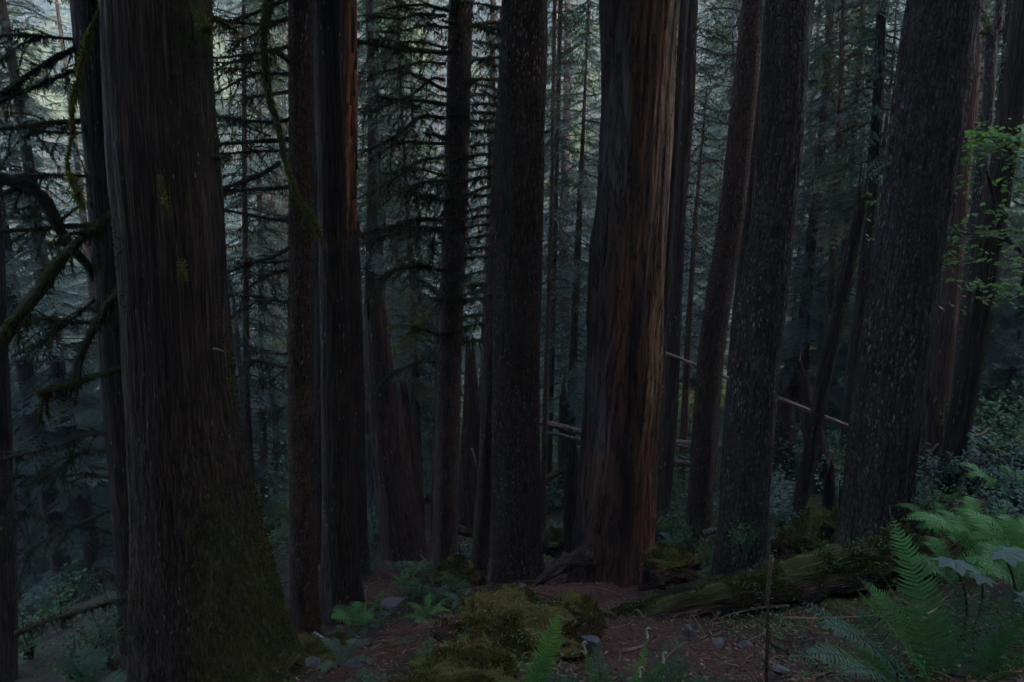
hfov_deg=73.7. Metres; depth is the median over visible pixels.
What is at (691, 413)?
leafy shrub
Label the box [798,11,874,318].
hemlock tree
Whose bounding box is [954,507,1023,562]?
lady fern
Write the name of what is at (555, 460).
valley undergrowth
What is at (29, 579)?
young hemlock
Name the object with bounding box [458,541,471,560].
leafy shrub
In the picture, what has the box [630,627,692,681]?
sword fern
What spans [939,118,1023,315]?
vine maple
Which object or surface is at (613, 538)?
dead cedar
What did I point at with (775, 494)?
leafy shrub
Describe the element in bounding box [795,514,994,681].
sword fern
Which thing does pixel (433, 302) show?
hemlock tree
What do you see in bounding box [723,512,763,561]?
leafy shrub
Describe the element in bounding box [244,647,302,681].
mossy mound
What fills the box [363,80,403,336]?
hemlock tree
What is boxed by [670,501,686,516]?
fern
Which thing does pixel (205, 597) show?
red cedar
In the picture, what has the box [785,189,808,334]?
hemlock tree
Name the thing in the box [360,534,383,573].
leafy shrub
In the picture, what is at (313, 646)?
mossy mound
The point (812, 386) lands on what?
young hemlock
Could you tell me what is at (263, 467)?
hemlock tree
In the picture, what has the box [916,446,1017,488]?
fallen log
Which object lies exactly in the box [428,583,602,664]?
mossy mound
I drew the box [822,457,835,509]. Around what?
stump
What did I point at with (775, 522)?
fern
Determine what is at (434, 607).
fern
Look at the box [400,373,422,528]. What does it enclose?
splintered snag
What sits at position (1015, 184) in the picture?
young hemlock
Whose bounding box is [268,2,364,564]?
hemlock tree
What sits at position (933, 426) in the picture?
broken snag
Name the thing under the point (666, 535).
fern
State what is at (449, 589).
fern
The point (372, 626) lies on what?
fern
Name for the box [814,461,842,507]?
leafy shrub
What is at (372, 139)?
young hemlock
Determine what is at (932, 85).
douglas fir
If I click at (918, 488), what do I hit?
leafy shrub
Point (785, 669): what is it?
ground cover
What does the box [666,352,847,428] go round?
fallen pole
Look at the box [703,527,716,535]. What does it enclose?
fallen log
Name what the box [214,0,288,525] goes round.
hemlock tree
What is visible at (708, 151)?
hemlock tree
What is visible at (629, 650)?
dead branch
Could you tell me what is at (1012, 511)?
leafy shrub
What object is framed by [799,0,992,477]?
hemlock tree
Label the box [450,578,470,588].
fern
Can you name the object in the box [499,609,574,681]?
sword fern
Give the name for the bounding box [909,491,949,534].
leafy shrub
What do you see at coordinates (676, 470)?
leafy shrub
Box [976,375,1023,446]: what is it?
leafy shrub
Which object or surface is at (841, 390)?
young hemlock
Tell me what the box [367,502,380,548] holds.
leafy shrub
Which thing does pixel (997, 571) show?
lady fern
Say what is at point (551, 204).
hemlock tree
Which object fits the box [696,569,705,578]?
fern
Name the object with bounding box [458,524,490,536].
fallen log
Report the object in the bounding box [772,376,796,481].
tall stump
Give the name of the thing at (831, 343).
leaning snag
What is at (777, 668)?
rock
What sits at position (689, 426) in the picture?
leafy shrub
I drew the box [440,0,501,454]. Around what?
young hemlock
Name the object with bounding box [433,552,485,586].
mossy mound
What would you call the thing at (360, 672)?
sword fern
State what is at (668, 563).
mossy mound
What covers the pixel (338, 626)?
fern
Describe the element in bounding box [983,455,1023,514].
leafy shrub
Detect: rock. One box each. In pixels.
[304,656,320,667]
[345,660,364,666]
[381,597,405,606]
[518,583,526,587]
[580,635,600,651]
[684,624,692,637]
[712,637,723,644]
[737,640,752,647]
[772,666,789,674]
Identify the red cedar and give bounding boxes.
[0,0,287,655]
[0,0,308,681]
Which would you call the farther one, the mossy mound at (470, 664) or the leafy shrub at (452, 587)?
the leafy shrub at (452, 587)
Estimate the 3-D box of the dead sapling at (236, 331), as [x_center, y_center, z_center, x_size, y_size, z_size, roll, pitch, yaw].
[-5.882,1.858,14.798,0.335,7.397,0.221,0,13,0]
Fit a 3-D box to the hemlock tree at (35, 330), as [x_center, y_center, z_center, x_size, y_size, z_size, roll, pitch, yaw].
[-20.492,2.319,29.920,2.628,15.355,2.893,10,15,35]
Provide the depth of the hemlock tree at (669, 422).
10.37 m
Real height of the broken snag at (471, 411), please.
4.881 m
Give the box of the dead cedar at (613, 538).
[531,0,679,590]
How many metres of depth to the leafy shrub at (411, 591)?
7.82 m
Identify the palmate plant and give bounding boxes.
[931,555,998,645]
[968,426,987,468]
[985,469,1018,490]
[986,545,1023,629]
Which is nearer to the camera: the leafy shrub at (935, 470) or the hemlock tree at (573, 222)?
the leafy shrub at (935, 470)
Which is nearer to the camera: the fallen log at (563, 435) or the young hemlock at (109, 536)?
the fallen log at (563, 435)
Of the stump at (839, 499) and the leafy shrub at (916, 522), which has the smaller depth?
the leafy shrub at (916, 522)
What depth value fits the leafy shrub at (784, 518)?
8.89 m
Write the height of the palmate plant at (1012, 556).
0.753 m
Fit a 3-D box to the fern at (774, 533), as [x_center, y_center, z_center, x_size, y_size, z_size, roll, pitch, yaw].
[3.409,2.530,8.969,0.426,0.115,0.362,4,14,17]
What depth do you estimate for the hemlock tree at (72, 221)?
24.54 m
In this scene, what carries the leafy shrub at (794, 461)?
on the ground at (612, 646)
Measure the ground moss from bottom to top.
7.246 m
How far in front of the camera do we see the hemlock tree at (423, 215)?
27.03 m
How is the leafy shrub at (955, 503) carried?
on the ground at (612, 646)
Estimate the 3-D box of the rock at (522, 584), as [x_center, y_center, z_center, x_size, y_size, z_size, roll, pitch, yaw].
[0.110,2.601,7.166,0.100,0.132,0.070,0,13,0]
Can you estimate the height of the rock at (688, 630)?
0.110 m
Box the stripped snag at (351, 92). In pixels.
[342,0,370,574]
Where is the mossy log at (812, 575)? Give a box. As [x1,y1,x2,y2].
[599,522,939,618]
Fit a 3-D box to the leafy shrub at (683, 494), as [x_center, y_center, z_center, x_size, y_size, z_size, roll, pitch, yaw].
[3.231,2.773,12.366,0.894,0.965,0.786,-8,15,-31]
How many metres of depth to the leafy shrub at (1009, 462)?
8.16 m
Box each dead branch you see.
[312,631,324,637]
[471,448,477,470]
[621,645,643,653]
[970,427,990,439]
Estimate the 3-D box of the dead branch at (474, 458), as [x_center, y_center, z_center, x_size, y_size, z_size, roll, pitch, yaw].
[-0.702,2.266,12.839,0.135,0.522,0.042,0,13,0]
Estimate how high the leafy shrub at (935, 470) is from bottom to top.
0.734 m
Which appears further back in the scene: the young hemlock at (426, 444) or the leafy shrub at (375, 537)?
the young hemlock at (426, 444)
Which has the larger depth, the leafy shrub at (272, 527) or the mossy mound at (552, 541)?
the leafy shrub at (272, 527)
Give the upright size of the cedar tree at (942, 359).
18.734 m
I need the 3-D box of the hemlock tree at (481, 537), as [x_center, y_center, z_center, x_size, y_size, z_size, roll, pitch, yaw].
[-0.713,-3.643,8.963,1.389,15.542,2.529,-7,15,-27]
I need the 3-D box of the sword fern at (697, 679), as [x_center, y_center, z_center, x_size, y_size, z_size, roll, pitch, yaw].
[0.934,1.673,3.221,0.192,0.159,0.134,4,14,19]
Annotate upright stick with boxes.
[758,555,790,681]
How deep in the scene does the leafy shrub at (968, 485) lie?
8.24 m
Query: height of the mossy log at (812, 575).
1.378 m
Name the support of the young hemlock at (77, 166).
on the ground at (612, 646)
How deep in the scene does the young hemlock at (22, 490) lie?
19.15 m
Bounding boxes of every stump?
[458,430,475,527]
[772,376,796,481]
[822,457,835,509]
[838,480,842,509]
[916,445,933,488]
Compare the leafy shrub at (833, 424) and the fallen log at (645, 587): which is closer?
the fallen log at (645, 587)
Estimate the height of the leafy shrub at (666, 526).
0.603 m
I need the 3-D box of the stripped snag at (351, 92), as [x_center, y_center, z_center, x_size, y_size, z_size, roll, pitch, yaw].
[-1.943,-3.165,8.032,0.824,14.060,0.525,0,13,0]
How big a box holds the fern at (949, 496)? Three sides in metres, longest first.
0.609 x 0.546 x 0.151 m
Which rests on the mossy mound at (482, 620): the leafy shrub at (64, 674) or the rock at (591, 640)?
the rock at (591, 640)
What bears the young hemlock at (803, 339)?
on the ground at (612, 646)
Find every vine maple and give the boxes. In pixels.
[865,173,882,240]
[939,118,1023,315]
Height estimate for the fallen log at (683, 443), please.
0.309 m
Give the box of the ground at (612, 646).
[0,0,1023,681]
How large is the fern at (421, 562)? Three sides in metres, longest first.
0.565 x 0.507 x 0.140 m
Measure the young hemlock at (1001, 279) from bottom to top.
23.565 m
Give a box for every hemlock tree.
[0,161,18,681]
[9,122,89,440]
[23,251,64,510]
[53,181,101,409]
[54,6,103,490]
[212,0,288,525]
[213,0,288,528]
[213,0,326,636]
[213,29,254,351]
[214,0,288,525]
[232,4,288,490]
[234,4,288,478]
[254,99,287,471]
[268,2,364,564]
[314,0,365,626]
[357,0,448,439]
[357,0,474,567]
[357,0,477,542]
[357,1,421,381]
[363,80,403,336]
[382,13,462,440]
[394,0,495,539]
[413,0,500,586]
[423,85,441,337]
[461,38,487,379]
[485,0,551,585]
[540,0,596,502]
[540,0,598,528]
[540,0,600,455]
[548,104,588,390]
[580,86,600,341]
[655,0,688,525]
[656,0,736,520]
[679,12,739,384]
[682,7,730,336]
[684,0,764,544]
[698,11,818,507]
[780,0,901,382]
[781,0,867,404]
[785,1,901,334]
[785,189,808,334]
[788,0,897,434]
[789,90,826,306]
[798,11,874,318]
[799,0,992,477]
[930,0,1023,425]
[935,0,1023,494]
[1011,123,1023,217]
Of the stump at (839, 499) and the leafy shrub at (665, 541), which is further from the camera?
the leafy shrub at (665, 541)
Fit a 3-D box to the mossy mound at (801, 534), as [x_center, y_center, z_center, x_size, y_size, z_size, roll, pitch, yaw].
[3.595,2.451,7.996,1.191,0.938,0.969,0,13,0]
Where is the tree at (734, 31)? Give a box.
[700,0,739,164]
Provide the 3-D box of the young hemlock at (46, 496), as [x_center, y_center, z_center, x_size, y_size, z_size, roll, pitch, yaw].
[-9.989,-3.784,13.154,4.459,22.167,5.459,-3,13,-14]
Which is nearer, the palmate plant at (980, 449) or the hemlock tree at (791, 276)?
the palmate plant at (980, 449)
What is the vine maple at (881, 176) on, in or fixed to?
on the ground at (612, 646)
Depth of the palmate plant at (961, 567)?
3.90 m
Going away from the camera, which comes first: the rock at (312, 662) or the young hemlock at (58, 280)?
the rock at (312, 662)
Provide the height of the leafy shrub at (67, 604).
1.387 m
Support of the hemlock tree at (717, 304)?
on the ground at (612, 646)
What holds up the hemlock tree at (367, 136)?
on the ground at (612, 646)
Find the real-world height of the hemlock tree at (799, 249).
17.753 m
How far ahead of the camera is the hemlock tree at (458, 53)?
9.19 m
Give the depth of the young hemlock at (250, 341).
27.75 m
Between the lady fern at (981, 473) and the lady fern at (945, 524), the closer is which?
the lady fern at (945, 524)
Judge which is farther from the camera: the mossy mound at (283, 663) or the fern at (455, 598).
the fern at (455, 598)
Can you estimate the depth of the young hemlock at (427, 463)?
16.03 m
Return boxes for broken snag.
[365,280,430,561]
[462,335,480,486]
[557,373,569,507]
[788,349,835,493]
[926,386,940,457]
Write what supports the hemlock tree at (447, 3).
on the ground at (612, 646)
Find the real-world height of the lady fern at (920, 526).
0.375 m
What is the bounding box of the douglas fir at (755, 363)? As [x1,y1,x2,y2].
[709,0,818,578]
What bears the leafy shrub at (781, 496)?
on the ground at (612, 646)
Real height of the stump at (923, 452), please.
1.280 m
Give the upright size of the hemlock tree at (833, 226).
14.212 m
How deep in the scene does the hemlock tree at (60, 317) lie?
44.39 m
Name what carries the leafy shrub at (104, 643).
on the ground at (612, 646)
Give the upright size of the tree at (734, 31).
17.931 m
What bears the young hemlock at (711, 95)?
on the ground at (612, 646)
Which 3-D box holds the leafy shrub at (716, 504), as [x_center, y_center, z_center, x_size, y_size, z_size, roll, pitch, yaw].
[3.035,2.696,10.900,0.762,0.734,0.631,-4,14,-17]
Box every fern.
[57,645,126,681]
[316,637,377,676]
[326,624,358,637]
[330,601,374,626]
[348,633,433,681]
[350,611,391,637]
[361,591,398,612]
[378,604,401,616]
[384,636,412,648]
[385,561,409,572]
[391,572,419,587]
[403,560,427,577]
[403,592,447,622]
[408,585,434,601]
[425,591,453,603]
[433,582,463,593]
[434,588,472,609]
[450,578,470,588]
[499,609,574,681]
[549,519,562,527]
[582,640,612,681]
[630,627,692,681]
[659,532,684,545]
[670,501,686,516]
[692,673,727,681]
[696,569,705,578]
[768,528,777,537]
[769,520,781,531]
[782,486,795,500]
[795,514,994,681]
[892,502,982,542]
[897,496,1023,556]
[911,536,1014,584]
[914,524,934,534]
[925,490,965,503]
[951,461,1023,502]
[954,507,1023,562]
[964,542,1023,598]
[964,582,1023,681]
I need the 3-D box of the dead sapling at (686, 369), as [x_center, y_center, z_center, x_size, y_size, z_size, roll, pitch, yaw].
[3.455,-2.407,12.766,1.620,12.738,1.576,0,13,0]
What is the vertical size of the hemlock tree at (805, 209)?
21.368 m
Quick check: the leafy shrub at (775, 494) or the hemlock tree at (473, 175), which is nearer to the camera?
the leafy shrub at (775, 494)
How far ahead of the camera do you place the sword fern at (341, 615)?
6.68 m
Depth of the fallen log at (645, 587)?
7.82 m
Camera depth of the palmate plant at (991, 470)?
8.00 m
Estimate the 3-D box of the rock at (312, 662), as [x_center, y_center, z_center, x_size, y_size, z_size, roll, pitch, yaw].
[-1.650,2.660,5.630,0.131,0.084,0.089,0,13,0]
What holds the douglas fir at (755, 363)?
on the ground at (612, 646)
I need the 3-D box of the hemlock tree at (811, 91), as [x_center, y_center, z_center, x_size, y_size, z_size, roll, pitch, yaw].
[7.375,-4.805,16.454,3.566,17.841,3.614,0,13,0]
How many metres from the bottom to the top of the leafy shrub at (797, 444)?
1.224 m
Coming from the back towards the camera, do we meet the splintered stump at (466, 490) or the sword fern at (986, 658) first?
the splintered stump at (466, 490)
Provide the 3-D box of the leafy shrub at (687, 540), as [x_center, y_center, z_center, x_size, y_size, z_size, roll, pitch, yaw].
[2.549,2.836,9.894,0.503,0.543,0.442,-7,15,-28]
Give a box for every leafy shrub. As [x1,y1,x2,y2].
[18,589,62,668]
[19,555,94,633]
[28,605,111,681]
[63,604,126,668]
[89,583,118,642]
[259,490,288,538]
[264,517,288,572]
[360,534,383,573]
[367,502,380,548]
[398,577,422,603]
[413,554,437,581]
[438,566,464,597]
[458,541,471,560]
[540,475,563,512]
[540,484,555,510]
[655,534,674,545]
[656,503,685,538]
[665,526,693,547]
[670,479,682,510]
[671,436,690,494]
[671,514,704,547]
[673,469,715,511]
[676,403,693,456]
[679,395,721,428]
[680,489,719,522]
[693,530,715,566]
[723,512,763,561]
[768,492,801,534]
[769,462,793,517]
[769,482,795,523]
[770,460,796,497]
[773,416,837,481]
[795,414,802,447]
[795,427,803,466]
[802,425,845,476]
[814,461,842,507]
[821,431,845,490]
[823,402,841,441]
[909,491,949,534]
[912,471,984,532]
[915,475,944,504]
[916,443,980,497]
[939,396,997,432]
[940,446,1012,496]
[962,428,1023,491]
[970,391,1023,465]
[970,483,1023,537]
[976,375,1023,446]
[978,365,1021,424]
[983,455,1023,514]
[986,370,1023,427]
[990,424,1023,472]
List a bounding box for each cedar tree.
[781,0,904,445]
[880,0,1023,448]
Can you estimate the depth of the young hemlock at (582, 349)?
19.93 m
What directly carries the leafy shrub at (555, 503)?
on the ground at (612, 646)
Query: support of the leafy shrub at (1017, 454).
on the ground at (612, 646)
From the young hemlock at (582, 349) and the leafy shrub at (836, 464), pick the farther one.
the young hemlock at (582, 349)
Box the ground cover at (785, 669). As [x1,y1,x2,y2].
[250,425,1023,681]
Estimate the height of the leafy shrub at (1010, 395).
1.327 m
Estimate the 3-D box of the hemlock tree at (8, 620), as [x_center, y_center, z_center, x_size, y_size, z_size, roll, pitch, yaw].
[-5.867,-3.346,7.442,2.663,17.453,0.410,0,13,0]
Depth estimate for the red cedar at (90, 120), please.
7.23 m
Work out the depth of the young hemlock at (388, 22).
24.78 m
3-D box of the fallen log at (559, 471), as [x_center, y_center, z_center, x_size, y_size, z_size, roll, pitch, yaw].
[0.880,2.703,13.969,0.805,0.543,0.195,0,13,0]
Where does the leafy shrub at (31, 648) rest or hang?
on the ground at (612, 646)
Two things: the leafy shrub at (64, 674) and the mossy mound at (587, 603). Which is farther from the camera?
the leafy shrub at (64, 674)
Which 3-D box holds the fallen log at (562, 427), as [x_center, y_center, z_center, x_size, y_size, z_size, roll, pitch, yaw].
[0.808,1.616,12.985,1.148,0.335,0.153,2,13,10]
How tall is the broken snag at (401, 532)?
5.628 m
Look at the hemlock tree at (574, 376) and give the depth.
13.69 m
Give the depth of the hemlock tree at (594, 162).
44.28 m
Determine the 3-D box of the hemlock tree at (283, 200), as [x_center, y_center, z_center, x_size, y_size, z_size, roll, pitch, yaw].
[-8.288,-4.856,24.567,5.074,22.196,4.741,0,13,0]
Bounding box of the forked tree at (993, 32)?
[952,0,1011,384]
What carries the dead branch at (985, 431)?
on the ground at (612, 646)
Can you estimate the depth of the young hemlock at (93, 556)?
13.68 m
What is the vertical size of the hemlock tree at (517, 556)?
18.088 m
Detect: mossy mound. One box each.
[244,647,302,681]
[298,629,356,669]
[386,643,522,681]
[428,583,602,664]
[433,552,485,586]
[458,534,491,561]
[540,589,607,641]
[541,525,563,557]
[642,542,702,584]
[769,504,831,561]
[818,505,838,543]
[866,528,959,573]
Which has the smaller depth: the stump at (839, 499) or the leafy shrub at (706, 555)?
the stump at (839, 499)
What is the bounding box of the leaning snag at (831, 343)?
[788,151,874,525]
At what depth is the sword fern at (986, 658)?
3.64 m
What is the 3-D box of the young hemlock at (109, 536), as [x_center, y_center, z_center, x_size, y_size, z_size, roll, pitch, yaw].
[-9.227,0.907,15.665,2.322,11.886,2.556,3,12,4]
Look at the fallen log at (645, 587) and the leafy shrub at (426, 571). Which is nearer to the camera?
the fallen log at (645, 587)
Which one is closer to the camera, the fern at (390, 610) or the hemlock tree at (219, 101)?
the fern at (390, 610)
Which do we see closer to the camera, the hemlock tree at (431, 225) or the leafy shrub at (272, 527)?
the leafy shrub at (272, 527)
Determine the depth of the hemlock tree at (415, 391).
11.83 m
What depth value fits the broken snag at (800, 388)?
10.43 m
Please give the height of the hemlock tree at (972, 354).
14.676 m
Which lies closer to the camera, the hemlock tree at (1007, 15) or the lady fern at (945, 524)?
the lady fern at (945, 524)
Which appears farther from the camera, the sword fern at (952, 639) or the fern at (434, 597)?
the fern at (434, 597)
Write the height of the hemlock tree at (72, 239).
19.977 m
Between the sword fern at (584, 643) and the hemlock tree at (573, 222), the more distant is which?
the hemlock tree at (573, 222)
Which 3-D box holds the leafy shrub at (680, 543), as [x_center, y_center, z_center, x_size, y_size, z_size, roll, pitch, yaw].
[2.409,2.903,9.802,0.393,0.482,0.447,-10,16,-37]
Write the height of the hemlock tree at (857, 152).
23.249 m
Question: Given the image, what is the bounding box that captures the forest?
[0,0,1023,441]
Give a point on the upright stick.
(768, 642)
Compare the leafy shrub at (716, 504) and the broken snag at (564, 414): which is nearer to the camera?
the leafy shrub at (716, 504)
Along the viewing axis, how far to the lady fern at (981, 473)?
7.43 m
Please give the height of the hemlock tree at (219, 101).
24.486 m
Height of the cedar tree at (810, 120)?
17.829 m
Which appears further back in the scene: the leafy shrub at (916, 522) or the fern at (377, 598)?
the fern at (377, 598)
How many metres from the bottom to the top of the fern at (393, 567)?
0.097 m
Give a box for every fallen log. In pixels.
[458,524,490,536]
[540,419,580,434]
[540,429,580,440]
[546,465,563,481]
[637,581,672,590]
[674,458,689,465]
[675,439,836,456]
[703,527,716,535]
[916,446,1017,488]
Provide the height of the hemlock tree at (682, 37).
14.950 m
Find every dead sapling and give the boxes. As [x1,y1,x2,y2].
[227,257,243,425]
[677,0,740,486]
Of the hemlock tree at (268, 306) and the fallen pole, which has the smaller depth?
the fallen pole
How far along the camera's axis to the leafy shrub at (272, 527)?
15.38 m
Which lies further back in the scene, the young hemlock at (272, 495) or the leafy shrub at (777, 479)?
the young hemlock at (272, 495)
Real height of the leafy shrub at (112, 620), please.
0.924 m
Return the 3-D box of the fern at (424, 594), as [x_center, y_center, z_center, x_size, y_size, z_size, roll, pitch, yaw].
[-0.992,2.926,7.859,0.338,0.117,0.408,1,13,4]
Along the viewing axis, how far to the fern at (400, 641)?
5.97 m
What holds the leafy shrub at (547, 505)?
on the ground at (612, 646)
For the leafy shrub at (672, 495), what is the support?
on the ground at (612, 646)
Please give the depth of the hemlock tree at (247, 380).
13.00 m
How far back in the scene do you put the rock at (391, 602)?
7.06 m
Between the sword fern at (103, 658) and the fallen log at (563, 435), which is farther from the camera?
the fallen log at (563, 435)
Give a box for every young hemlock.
[0,0,107,610]
[0,0,115,620]
[0,8,111,617]
[0,141,98,623]
[10,248,87,625]
[32,0,112,601]
[71,168,114,593]
[218,132,287,502]
[225,206,285,528]
[357,0,432,535]
[357,0,434,495]
[357,0,464,441]
[366,0,467,483]
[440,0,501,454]
[540,0,600,417]
[540,13,600,460]
[583,278,695,425]
[676,0,741,460]
[680,0,792,362]
[718,0,874,464]
[780,0,873,426]
[823,0,903,460]
[850,0,1023,428]
[921,0,1023,437]
[974,143,1023,426]
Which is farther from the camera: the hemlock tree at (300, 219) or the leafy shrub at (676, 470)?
the leafy shrub at (676, 470)
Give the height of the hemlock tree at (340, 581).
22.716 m
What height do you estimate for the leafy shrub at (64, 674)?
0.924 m
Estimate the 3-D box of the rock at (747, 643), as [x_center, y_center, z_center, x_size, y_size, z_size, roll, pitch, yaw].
[1.648,2.154,4.817,0.115,0.083,0.097,0,13,0]
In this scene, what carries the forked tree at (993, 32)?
on the ground at (612, 646)
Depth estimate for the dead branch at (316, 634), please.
6.69 m
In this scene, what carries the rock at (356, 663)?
on the ground at (612, 646)
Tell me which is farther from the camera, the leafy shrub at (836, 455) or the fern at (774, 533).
the leafy shrub at (836, 455)
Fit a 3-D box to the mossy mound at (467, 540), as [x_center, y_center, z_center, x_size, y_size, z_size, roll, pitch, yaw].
[-0.582,3.693,12.148,0.860,0.507,0.796,0,13,0]
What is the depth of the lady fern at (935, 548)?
5.58 m
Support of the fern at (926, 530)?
on the ground at (612, 646)
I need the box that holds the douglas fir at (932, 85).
[834,0,983,545]
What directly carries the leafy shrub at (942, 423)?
on the ground at (612, 646)
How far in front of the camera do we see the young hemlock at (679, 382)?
23.93 m
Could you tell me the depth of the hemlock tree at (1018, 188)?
25.02 m
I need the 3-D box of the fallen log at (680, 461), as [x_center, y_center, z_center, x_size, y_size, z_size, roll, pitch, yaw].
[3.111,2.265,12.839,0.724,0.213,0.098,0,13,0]
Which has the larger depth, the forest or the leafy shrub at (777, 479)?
the forest
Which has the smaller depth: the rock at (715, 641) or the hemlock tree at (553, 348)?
the rock at (715, 641)
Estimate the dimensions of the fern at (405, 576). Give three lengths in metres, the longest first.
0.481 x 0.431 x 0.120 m
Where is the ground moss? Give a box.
[62,426,1023,681]
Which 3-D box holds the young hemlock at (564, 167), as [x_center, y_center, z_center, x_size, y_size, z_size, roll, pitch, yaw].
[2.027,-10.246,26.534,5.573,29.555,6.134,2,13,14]
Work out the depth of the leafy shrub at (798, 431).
14.55 m
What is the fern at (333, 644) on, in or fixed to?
on the ground at (612, 646)
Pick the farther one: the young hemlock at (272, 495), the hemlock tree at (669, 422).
the young hemlock at (272, 495)
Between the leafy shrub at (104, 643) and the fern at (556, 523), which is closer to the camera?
the leafy shrub at (104, 643)
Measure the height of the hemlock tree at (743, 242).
15.825 m
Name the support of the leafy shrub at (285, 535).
on the ground at (612, 646)
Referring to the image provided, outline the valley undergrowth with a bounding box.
[20,338,719,621]
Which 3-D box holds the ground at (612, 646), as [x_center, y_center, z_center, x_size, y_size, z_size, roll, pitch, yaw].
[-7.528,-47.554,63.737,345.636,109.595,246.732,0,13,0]
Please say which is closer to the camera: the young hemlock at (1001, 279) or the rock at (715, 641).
the rock at (715, 641)
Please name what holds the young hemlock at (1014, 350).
on the ground at (612, 646)
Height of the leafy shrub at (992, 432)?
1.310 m
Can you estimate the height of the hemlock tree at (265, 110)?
24.017 m
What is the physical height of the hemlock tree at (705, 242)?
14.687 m
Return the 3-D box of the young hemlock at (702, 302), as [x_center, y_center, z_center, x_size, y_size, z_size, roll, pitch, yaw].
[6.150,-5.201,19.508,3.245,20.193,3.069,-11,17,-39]
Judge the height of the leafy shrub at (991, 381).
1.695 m

